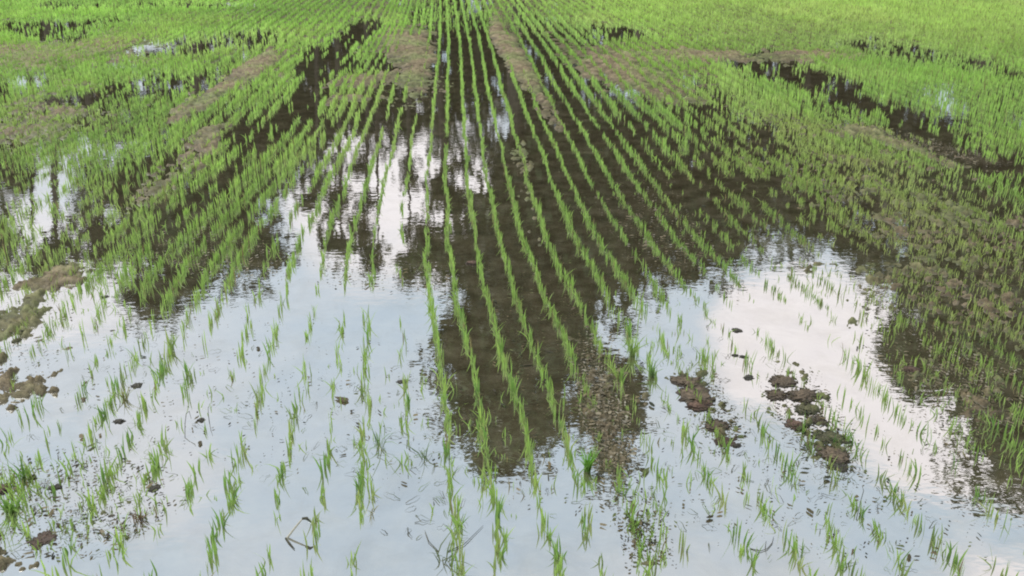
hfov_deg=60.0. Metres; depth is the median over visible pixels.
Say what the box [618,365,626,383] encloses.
seedling tuft
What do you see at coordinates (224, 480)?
seedling tuft
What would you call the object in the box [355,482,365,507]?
seedling tuft
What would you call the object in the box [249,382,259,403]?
seedling tuft
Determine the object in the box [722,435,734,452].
seedling tuft
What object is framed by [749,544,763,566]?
seedling tuft
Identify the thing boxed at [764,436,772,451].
seedling tuft
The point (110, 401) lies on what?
seedling tuft
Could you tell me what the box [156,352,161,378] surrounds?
seedling tuft
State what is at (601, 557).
seedling tuft
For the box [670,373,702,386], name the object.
mud clod
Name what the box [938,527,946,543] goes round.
seedling tuft
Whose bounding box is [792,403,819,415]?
mud clod
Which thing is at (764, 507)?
seedling tuft
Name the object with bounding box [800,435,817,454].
seedling tuft
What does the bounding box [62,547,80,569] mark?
seedling tuft
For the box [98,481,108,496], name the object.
seedling tuft
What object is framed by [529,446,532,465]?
seedling tuft
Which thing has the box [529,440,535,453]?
seedling tuft
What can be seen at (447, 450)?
seedling tuft
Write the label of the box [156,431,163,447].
seedling tuft
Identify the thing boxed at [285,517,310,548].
bent straw
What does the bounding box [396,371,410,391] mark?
seedling tuft
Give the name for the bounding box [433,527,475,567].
weed
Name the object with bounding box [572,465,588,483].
seedling tuft
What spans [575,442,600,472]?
weed
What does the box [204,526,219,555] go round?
seedling tuft
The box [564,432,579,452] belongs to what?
seedling tuft
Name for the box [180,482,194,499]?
seedling tuft
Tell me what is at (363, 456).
seedling tuft
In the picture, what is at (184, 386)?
seedling tuft
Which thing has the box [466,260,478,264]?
mud clod
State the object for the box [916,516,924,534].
seedling tuft
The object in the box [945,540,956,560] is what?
seedling tuft
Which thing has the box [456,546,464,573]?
seedling tuft
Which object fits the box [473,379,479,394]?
seedling tuft
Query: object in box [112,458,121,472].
seedling tuft
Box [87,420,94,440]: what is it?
seedling tuft
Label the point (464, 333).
seedling tuft
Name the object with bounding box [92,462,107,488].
seedling tuft
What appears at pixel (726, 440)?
mud clod
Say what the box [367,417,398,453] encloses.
weed
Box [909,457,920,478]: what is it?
seedling tuft
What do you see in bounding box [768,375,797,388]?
mud clod
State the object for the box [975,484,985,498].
seedling tuft
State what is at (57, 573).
seedling tuft
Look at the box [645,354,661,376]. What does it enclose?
weed
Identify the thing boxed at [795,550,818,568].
seedling tuft
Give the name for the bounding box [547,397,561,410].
seedling tuft
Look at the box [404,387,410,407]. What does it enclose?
seedling tuft
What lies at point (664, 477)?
seedling tuft
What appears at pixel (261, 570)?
seedling tuft
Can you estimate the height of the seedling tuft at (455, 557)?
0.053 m
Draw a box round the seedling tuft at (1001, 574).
[976,544,1003,575]
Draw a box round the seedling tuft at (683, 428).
[681,420,689,434]
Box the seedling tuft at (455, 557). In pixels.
[451,546,457,568]
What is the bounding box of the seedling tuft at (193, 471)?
[187,459,199,477]
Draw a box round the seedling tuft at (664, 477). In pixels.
[659,469,666,485]
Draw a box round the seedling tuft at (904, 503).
[893,492,911,511]
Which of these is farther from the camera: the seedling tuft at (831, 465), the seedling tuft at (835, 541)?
the seedling tuft at (831, 465)
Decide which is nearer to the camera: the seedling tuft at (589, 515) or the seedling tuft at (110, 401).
the seedling tuft at (589, 515)
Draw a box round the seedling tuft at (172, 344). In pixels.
[170,333,178,351]
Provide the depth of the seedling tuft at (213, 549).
2.27 m
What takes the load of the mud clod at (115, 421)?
on the ground
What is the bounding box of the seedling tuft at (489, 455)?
[485,446,496,460]
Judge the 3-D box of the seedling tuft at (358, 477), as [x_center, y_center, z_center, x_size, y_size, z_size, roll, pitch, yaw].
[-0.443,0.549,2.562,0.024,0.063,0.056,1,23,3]
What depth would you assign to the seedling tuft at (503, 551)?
2.28 m
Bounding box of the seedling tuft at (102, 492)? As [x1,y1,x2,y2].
[96,485,104,502]
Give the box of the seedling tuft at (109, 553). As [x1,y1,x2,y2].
[105,534,114,559]
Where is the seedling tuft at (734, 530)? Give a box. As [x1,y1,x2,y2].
[725,522,738,537]
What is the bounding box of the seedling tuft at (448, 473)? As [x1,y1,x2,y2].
[445,465,453,483]
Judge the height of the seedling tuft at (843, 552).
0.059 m
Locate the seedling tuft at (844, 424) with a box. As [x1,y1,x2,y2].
[834,417,854,431]
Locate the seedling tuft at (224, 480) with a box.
[223,468,230,488]
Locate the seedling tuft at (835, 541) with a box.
[828,527,839,551]
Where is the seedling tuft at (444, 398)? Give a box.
[440,390,451,403]
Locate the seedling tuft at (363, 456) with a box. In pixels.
[361,445,367,463]
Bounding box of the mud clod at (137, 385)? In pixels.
[130,382,142,388]
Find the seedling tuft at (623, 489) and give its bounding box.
[616,482,634,495]
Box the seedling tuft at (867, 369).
[862,360,872,377]
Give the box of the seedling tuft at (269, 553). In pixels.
[255,546,270,560]
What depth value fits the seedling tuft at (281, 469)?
2.59 m
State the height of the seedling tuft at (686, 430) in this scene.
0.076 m
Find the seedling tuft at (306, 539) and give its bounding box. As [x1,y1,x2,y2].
[303,529,319,546]
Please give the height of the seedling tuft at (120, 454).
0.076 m
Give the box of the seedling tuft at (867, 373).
[864,364,870,381]
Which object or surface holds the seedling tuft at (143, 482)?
on the water
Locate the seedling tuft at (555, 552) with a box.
[548,536,564,560]
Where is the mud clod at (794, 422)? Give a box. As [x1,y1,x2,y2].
[784,418,805,430]
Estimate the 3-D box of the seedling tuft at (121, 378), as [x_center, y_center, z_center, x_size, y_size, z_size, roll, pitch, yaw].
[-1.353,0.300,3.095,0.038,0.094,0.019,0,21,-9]
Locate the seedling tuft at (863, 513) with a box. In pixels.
[854,496,869,517]
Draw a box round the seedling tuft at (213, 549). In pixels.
[204,534,216,563]
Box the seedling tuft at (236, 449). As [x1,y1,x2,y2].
[228,444,239,465]
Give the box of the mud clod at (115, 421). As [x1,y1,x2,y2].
[112,419,124,423]
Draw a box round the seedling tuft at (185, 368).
[180,359,193,375]
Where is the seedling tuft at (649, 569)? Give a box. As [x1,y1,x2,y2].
[641,561,660,575]
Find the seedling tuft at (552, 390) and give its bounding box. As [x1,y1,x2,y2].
[547,379,559,394]
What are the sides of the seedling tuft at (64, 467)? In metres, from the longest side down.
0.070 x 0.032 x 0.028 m
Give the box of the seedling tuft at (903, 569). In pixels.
[899,556,913,575]
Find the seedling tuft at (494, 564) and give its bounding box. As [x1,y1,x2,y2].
[488,545,504,571]
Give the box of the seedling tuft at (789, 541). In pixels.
[784,528,792,551]
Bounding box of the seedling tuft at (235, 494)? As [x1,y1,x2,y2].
[229,482,241,502]
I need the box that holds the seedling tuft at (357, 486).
[353,473,361,492]
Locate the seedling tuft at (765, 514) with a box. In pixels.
[758,505,773,520]
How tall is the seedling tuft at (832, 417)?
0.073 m
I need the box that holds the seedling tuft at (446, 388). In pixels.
[443,380,449,394]
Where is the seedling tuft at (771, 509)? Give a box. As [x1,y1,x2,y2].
[759,499,781,516]
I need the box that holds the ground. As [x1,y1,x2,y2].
[0,0,1023,570]
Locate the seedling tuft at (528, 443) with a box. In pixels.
[527,436,533,448]
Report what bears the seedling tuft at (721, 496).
on the water
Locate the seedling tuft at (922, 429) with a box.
[917,420,926,435]
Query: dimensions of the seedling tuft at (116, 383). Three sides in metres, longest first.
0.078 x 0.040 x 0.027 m
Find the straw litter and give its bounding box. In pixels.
[138,51,1023,489]
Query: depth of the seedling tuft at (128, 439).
2.76 m
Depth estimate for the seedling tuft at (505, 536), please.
2.33 m
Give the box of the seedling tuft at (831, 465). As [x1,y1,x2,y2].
[826,455,836,470]
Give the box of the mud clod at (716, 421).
[705,418,730,431]
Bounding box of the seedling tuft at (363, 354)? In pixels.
[360,345,375,360]
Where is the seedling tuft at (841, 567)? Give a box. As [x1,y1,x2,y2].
[836,552,849,569]
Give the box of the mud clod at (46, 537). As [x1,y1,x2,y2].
[26,530,56,549]
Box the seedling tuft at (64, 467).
[58,451,71,469]
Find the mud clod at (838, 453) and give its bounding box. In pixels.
[813,444,850,463]
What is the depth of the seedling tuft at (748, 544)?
2.30 m
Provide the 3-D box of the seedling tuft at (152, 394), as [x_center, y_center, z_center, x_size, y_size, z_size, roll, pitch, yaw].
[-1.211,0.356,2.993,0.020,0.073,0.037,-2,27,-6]
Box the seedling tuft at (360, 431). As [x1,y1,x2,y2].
[352,420,364,438]
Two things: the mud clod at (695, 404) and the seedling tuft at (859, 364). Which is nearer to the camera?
the mud clod at (695, 404)
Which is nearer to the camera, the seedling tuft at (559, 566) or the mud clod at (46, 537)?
the seedling tuft at (559, 566)
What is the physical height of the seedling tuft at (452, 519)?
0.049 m
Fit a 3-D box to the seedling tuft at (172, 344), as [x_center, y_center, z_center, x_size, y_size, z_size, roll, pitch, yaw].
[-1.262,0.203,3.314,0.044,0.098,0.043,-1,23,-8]
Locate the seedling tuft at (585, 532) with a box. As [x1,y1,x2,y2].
[581,522,590,539]
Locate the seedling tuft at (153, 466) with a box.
[151,459,158,473]
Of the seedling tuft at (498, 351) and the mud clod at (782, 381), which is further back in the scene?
the seedling tuft at (498, 351)
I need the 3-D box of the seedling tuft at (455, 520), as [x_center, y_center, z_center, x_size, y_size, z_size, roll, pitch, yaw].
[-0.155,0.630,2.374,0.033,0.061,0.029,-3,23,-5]
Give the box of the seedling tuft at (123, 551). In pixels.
[113,545,127,563]
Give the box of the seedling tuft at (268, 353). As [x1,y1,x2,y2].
[262,337,272,357]
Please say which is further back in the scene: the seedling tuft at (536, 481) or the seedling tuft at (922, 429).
the seedling tuft at (922, 429)
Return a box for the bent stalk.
[856,486,863,519]
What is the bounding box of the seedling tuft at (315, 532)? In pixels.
[314,519,319,537]
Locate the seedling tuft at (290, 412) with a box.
[284,405,297,418]
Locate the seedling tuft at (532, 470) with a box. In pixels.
[528,462,534,475]
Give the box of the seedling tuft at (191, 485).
[181,474,192,496]
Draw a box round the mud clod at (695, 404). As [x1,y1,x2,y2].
[685,399,712,411]
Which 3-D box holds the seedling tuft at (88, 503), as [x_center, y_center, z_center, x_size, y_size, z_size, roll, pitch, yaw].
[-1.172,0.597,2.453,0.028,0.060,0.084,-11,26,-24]
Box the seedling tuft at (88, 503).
[84,496,94,512]
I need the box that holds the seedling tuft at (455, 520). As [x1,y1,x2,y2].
[450,512,457,531]
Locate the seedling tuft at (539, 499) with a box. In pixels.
[536,493,542,507]
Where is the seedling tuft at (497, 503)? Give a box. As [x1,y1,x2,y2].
[495,485,499,511]
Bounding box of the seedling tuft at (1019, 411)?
[1013,403,1023,417]
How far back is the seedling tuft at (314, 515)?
2.41 m
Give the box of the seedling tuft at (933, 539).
[931,524,945,553]
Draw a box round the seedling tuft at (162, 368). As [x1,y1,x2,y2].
[155,362,168,373]
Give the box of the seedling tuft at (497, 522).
[496,512,499,526]
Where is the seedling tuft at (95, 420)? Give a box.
[92,405,100,423]
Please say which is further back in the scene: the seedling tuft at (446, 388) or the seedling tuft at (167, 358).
the seedling tuft at (167, 358)
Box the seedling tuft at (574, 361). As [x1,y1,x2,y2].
[565,354,576,366]
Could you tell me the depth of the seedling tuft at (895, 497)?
2.48 m
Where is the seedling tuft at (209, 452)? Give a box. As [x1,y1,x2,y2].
[198,442,216,457]
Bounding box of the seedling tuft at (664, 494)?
[661,484,668,502]
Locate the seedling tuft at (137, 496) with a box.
[132,489,141,503]
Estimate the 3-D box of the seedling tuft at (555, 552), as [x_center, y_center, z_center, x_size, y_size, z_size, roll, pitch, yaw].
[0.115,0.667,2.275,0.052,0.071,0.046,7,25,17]
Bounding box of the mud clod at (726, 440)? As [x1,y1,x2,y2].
[713,436,736,446]
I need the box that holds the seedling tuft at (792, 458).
[780,448,802,467]
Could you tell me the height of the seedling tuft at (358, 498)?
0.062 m
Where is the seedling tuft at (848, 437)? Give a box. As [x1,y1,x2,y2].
[847,425,856,440]
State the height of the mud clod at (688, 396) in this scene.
0.029 m
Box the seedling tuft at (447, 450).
[443,437,449,457]
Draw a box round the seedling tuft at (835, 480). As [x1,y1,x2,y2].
[831,466,840,483]
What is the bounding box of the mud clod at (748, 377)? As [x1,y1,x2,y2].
[743,374,753,380]
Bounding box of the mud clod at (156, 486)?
[147,484,160,491]
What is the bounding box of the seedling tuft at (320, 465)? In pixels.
[313,452,325,476]
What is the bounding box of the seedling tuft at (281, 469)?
[276,463,282,479]
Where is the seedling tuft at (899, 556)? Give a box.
[886,547,913,564]
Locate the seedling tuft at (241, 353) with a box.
[238,338,243,356]
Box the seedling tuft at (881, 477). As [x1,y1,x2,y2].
[878,464,894,481]
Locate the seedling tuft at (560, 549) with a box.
[555,533,566,561]
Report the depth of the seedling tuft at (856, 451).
2.70 m
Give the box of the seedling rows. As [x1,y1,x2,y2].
[0,0,1023,575]
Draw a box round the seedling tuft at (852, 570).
[845,555,858,575]
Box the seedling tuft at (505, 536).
[500,526,513,542]
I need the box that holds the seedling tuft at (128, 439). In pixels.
[125,427,132,442]
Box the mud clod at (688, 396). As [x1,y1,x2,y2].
[676,386,715,404]
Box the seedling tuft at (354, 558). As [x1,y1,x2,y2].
[346,542,360,574]
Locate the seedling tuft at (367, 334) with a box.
[362,322,369,340]
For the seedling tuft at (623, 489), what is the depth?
2.51 m
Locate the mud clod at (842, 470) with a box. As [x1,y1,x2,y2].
[825,462,848,472]
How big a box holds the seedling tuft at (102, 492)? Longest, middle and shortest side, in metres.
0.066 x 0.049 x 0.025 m
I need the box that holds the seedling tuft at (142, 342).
[136,334,144,348]
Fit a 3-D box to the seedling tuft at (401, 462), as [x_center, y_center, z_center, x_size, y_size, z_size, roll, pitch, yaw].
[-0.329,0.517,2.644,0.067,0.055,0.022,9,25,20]
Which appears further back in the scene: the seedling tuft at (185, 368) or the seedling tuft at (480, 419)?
the seedling tuft at (185, 368)
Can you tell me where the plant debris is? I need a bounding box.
[0,127,1023,575]
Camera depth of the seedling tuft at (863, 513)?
2.42 m
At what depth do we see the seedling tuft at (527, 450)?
2.69 m
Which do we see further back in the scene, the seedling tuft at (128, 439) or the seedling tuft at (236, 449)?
the seedling tuft at (128, 439)
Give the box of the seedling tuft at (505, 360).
[503,352,509,366]
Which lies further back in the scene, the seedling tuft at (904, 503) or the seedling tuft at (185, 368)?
the seedling tuft at (185, 368)
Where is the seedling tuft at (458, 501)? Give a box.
[453,493,461,516]
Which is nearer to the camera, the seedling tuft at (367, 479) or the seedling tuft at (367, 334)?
the seedling tuft at (367, 479)
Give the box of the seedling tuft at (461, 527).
[453,514,465,534]
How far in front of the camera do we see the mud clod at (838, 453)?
2.69 m
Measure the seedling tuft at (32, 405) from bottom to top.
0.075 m
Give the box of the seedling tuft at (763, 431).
[761,422,769,436]
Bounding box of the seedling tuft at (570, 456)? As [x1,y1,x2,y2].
[567,448,573,462]
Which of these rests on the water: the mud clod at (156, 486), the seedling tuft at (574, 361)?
the seedling tuft at (574, 361)
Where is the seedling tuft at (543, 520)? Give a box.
[541,508,547,527]
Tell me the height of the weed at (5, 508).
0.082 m
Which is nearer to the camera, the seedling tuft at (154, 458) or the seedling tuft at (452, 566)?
the seedling tuft at (452, 566)
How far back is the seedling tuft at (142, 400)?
2.94 m
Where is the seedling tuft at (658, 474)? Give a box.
[656,458,666,476]
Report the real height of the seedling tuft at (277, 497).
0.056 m
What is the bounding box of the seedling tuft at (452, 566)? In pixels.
[450,553,468,574]
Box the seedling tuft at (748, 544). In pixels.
[743,528,757,549]
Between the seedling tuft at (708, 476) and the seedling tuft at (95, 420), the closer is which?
the seedling tuft at (708, 476)
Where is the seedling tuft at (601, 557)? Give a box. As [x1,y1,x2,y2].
[596,553,602,564]
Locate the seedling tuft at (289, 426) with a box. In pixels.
[287,417,292,436]
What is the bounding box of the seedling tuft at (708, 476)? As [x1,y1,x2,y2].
[702,459,714,480]
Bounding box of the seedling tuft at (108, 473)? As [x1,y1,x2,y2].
[107,462,124,478]
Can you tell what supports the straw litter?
on the water
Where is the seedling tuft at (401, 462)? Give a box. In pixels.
[390,454,409,467]
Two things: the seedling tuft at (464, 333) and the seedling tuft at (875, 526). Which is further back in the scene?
the seedling tuft at (464, 333)
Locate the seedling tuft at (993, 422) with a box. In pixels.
[988,414,998,430]
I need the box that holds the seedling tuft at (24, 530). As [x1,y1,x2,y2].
[13,519,29,536]
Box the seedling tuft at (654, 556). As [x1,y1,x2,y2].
[646,547,656,567]
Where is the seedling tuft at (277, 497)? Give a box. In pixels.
[272,487,279,506]
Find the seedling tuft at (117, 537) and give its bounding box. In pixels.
[106,526,122,544]
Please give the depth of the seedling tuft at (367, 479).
2.55 m
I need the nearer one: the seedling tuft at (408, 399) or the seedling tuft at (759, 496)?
the seedling tuft at (759, 496)
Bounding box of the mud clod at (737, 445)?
[731,443,740,447]
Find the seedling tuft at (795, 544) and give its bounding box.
[793,533,802,556]
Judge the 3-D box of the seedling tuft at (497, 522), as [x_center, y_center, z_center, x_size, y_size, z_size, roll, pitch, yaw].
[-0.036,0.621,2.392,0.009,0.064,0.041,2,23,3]
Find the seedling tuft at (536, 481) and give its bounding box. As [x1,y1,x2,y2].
[534,473,541,486]
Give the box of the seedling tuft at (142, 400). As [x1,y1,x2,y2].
[136,390,145,412]
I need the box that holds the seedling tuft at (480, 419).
[471,409,488,424]
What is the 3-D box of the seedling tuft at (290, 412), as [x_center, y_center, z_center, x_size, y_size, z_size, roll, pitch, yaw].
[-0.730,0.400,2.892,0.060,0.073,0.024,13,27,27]
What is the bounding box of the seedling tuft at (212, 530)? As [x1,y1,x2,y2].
[209,518,218,540]
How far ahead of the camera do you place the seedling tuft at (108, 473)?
2.59 m
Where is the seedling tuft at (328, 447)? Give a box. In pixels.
[326,438,334,451]
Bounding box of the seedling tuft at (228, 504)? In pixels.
[227,487,245,507]
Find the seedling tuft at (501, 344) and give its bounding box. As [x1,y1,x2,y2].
[496,338,505,351]
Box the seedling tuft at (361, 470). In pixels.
[358,463,374,477]
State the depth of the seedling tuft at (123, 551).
2.27 m
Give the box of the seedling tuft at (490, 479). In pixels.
[479,468,493,486]
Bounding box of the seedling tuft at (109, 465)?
[104,453,119,477]
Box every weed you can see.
[0,483,37,514]
[6,453,43,481]
[107,384,134,401]
[130,509,150,522]
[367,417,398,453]
[406,439,444,461]
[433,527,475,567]
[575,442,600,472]
[613,333,653,356]
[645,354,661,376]
[827,434,844,445]
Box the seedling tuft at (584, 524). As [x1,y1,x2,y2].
[582,513,586,532]
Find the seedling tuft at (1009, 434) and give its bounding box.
[1003,422,1013,445]
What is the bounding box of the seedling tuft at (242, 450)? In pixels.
[240,438,247,455]
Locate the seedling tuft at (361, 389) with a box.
[355,382,364,394]
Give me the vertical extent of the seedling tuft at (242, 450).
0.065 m
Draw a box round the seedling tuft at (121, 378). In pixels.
[119,363,126,383]
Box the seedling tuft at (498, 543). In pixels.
[494,532,501,556]
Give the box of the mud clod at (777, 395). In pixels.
[765,388,786,401]
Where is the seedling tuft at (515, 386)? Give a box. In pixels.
[513,376,521,395]
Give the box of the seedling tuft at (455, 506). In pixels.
[453,495,455,515]
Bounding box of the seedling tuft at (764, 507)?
[758,495,770,510]
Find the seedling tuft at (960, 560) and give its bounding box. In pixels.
[954,544,968,568]
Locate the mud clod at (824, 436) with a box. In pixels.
[810,429,847,444]
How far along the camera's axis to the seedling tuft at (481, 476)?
2.55 m
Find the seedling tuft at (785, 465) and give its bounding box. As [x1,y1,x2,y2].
[781,454,792,478]
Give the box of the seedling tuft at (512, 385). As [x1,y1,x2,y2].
[511,377,518,390]
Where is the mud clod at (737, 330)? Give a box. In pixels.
[732,328,742,332]
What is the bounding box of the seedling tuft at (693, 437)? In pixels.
[687,423,699,444]
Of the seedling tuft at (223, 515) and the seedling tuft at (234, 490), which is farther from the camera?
the seedling tuft at (234, 490)
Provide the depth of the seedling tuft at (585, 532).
2.34 m
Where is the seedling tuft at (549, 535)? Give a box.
[543,526,556,539]
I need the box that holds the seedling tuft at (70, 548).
[62,534,71,557]
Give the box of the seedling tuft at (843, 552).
[839,543,851,562]
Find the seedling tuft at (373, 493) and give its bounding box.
[368,482,380,498]
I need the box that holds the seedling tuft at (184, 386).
[180,370,186,393]
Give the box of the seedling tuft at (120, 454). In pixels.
[115,437,124,460]
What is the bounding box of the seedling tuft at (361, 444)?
[351,436,367,451]
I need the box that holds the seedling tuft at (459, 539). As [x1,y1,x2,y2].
[448,524,463,554]
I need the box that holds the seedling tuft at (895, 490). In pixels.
[889,480,898,492]
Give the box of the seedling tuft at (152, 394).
[149,384,156,401]
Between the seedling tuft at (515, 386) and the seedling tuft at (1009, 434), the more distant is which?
the seedling tuft at (515, 386)
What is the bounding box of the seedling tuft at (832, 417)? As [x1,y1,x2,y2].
[828,406,836,428]
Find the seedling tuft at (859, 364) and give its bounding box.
[855,354,861,370]
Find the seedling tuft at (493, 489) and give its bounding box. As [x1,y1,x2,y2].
[486,481,494,503]
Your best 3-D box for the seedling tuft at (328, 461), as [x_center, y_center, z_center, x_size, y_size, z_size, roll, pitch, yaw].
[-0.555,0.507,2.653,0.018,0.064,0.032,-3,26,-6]
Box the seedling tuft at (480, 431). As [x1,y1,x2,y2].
[473,423,482,435]
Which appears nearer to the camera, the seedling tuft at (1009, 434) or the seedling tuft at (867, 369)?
the seedling tuft at (1009, 434)
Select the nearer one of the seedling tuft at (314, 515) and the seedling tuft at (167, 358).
the seedling tuft at (314, 515)
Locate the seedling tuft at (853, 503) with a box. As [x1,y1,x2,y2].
[846,492,859,508]
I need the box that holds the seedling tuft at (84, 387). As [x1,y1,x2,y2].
[81,380,88,393]
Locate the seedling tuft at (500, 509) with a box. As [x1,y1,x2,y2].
[495,495,504,524]
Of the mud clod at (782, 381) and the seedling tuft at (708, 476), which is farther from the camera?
the mud clod at (782, 381)
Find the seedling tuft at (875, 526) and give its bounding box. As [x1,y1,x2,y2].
[872,518,880,534]
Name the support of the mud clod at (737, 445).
on the ground
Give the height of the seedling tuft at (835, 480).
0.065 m
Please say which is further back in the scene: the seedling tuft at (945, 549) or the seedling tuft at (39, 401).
the seedling tuft at (39, 401)
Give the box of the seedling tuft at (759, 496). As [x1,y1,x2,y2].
[757,484,762,503]
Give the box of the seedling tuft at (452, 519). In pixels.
[448,512,469,526]
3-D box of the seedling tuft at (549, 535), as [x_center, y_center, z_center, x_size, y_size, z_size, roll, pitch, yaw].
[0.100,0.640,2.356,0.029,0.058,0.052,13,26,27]
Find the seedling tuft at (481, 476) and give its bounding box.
[479,463,489,488]
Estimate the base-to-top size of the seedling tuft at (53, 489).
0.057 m
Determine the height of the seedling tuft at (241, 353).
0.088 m
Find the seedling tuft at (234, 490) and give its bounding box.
[229,480,237,495]
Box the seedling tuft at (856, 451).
[853,437,866,457]
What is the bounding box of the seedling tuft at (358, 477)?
[354,468,363,484]
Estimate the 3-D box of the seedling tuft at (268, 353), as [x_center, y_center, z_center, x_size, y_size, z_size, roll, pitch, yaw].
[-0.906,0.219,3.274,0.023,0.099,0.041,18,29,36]
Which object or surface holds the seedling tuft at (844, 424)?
on the water
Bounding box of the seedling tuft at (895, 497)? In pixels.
[890,487,907,504]
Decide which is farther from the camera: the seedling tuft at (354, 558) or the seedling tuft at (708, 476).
the seedling tuft at (708, 476)
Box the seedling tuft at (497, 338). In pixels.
[491,328,502,346]
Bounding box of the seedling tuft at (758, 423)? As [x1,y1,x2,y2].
[757,413,780,427]
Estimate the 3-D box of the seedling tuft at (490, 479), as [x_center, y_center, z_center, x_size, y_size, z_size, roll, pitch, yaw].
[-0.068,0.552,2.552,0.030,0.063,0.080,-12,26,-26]
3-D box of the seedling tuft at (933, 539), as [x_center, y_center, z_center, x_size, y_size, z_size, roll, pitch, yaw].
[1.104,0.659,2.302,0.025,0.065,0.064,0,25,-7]
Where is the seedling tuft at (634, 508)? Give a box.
[629,498,638,517]
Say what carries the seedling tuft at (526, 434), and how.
on the water
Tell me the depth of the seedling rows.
7.41 m
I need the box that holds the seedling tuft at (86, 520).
[80,511,92,527]
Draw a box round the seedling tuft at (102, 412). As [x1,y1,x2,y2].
[90,403,105,418]
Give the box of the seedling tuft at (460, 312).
[458,302,464,318]
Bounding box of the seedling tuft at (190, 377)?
[183,367,194,380]
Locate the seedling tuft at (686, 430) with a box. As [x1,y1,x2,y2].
[682,420,691,438]
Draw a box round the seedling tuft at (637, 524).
[625,507,639,526]
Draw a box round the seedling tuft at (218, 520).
[211,507,230,527]
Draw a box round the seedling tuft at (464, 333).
[460,324,472,339]
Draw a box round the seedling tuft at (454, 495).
[447,484,464,504]
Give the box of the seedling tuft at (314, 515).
[310,507,320,523]
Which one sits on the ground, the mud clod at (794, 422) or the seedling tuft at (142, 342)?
the mud clod at (794, 422)
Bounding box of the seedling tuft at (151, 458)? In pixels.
[147,450,158,464]
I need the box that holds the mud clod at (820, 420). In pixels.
[803,414,828,425]
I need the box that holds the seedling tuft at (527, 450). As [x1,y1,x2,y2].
[525,439,528,457]
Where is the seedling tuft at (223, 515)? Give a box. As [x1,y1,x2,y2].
[217,508,230,524]
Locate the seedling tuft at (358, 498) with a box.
[355,490,360,507]
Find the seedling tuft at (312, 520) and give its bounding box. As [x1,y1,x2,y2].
[310,509,319,527]
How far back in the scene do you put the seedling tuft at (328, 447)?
2.71 m
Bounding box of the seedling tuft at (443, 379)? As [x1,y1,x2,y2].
[441,370,454,387]
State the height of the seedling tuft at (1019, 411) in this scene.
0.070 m
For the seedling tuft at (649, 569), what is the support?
on the water
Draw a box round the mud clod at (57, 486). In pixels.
[47,483,61,490]
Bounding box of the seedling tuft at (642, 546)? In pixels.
[637,537,645,556]
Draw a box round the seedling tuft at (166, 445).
[160,435,171,452]
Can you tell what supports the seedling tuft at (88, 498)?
on the water
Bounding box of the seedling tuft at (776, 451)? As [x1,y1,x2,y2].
[775,440,781,456]
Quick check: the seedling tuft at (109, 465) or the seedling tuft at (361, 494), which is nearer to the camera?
the seedling tuft at (361, 494)
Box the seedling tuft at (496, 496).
[486,489,505,507]
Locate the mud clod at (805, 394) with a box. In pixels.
[784,388,816,402]
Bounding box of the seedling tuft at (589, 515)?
[584,504,592,523]
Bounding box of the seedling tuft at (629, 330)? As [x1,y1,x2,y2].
[624,316,631,336]
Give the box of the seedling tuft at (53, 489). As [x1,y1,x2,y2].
[46,481,55,499]
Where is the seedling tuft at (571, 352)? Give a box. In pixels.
[567,342,577,357]
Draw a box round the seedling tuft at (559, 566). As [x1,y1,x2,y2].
[554,553,562,571]
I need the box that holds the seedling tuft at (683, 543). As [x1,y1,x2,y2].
[679,531,689,551]
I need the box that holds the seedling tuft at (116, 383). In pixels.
[108,372,118,392]
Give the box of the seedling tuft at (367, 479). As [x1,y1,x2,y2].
[360,470,371,490]
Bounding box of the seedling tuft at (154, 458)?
[146,447,156,462]
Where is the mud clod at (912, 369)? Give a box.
[903,366,920,372]
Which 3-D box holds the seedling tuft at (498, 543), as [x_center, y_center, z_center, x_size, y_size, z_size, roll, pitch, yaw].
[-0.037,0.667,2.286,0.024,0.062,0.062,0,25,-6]
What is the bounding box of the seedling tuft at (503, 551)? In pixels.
[499,539,508,561]
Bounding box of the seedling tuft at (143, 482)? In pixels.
[141,463,149,483]
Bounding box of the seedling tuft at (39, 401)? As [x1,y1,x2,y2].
[36,394,44,407]
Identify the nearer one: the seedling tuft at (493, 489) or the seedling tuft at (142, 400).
the seedling tuft at (493, 489)
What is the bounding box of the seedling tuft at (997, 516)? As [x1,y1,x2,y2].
[974,496,998,517]
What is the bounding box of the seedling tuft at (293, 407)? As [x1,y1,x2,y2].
[291,393,297,411]
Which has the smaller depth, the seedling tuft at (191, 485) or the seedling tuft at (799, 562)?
the seedling tuft at (799, 562)
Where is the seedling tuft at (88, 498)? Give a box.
[77,486,94,506]
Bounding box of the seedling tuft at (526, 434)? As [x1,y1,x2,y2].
[522,420,528,438]
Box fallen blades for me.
[0,325,935,569]
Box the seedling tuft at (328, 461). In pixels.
[323,451,329,464]
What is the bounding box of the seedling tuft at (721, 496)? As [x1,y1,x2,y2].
[709,478,728,504]
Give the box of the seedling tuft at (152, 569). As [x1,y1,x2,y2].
[148,560,156,575]
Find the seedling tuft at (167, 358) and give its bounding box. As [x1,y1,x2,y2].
[158,350,170,364]
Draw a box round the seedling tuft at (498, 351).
[495,336,500,357]
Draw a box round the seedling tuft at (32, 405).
[23,396,35,417]
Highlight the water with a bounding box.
[0,0,1023,575]
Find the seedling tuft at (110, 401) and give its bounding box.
[104,390,115,408]
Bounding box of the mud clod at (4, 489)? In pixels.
[0,483,10,493]
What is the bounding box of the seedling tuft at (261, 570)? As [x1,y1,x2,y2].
[254,562,265,575]
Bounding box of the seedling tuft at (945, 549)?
[931,540,958,557]
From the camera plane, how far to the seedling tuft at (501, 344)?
3.31 m
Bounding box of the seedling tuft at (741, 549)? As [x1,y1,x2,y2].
[739,543,748,556]
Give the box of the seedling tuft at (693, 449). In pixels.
[685,435,694,453]
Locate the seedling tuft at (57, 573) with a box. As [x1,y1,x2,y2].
[32,565,58,575]

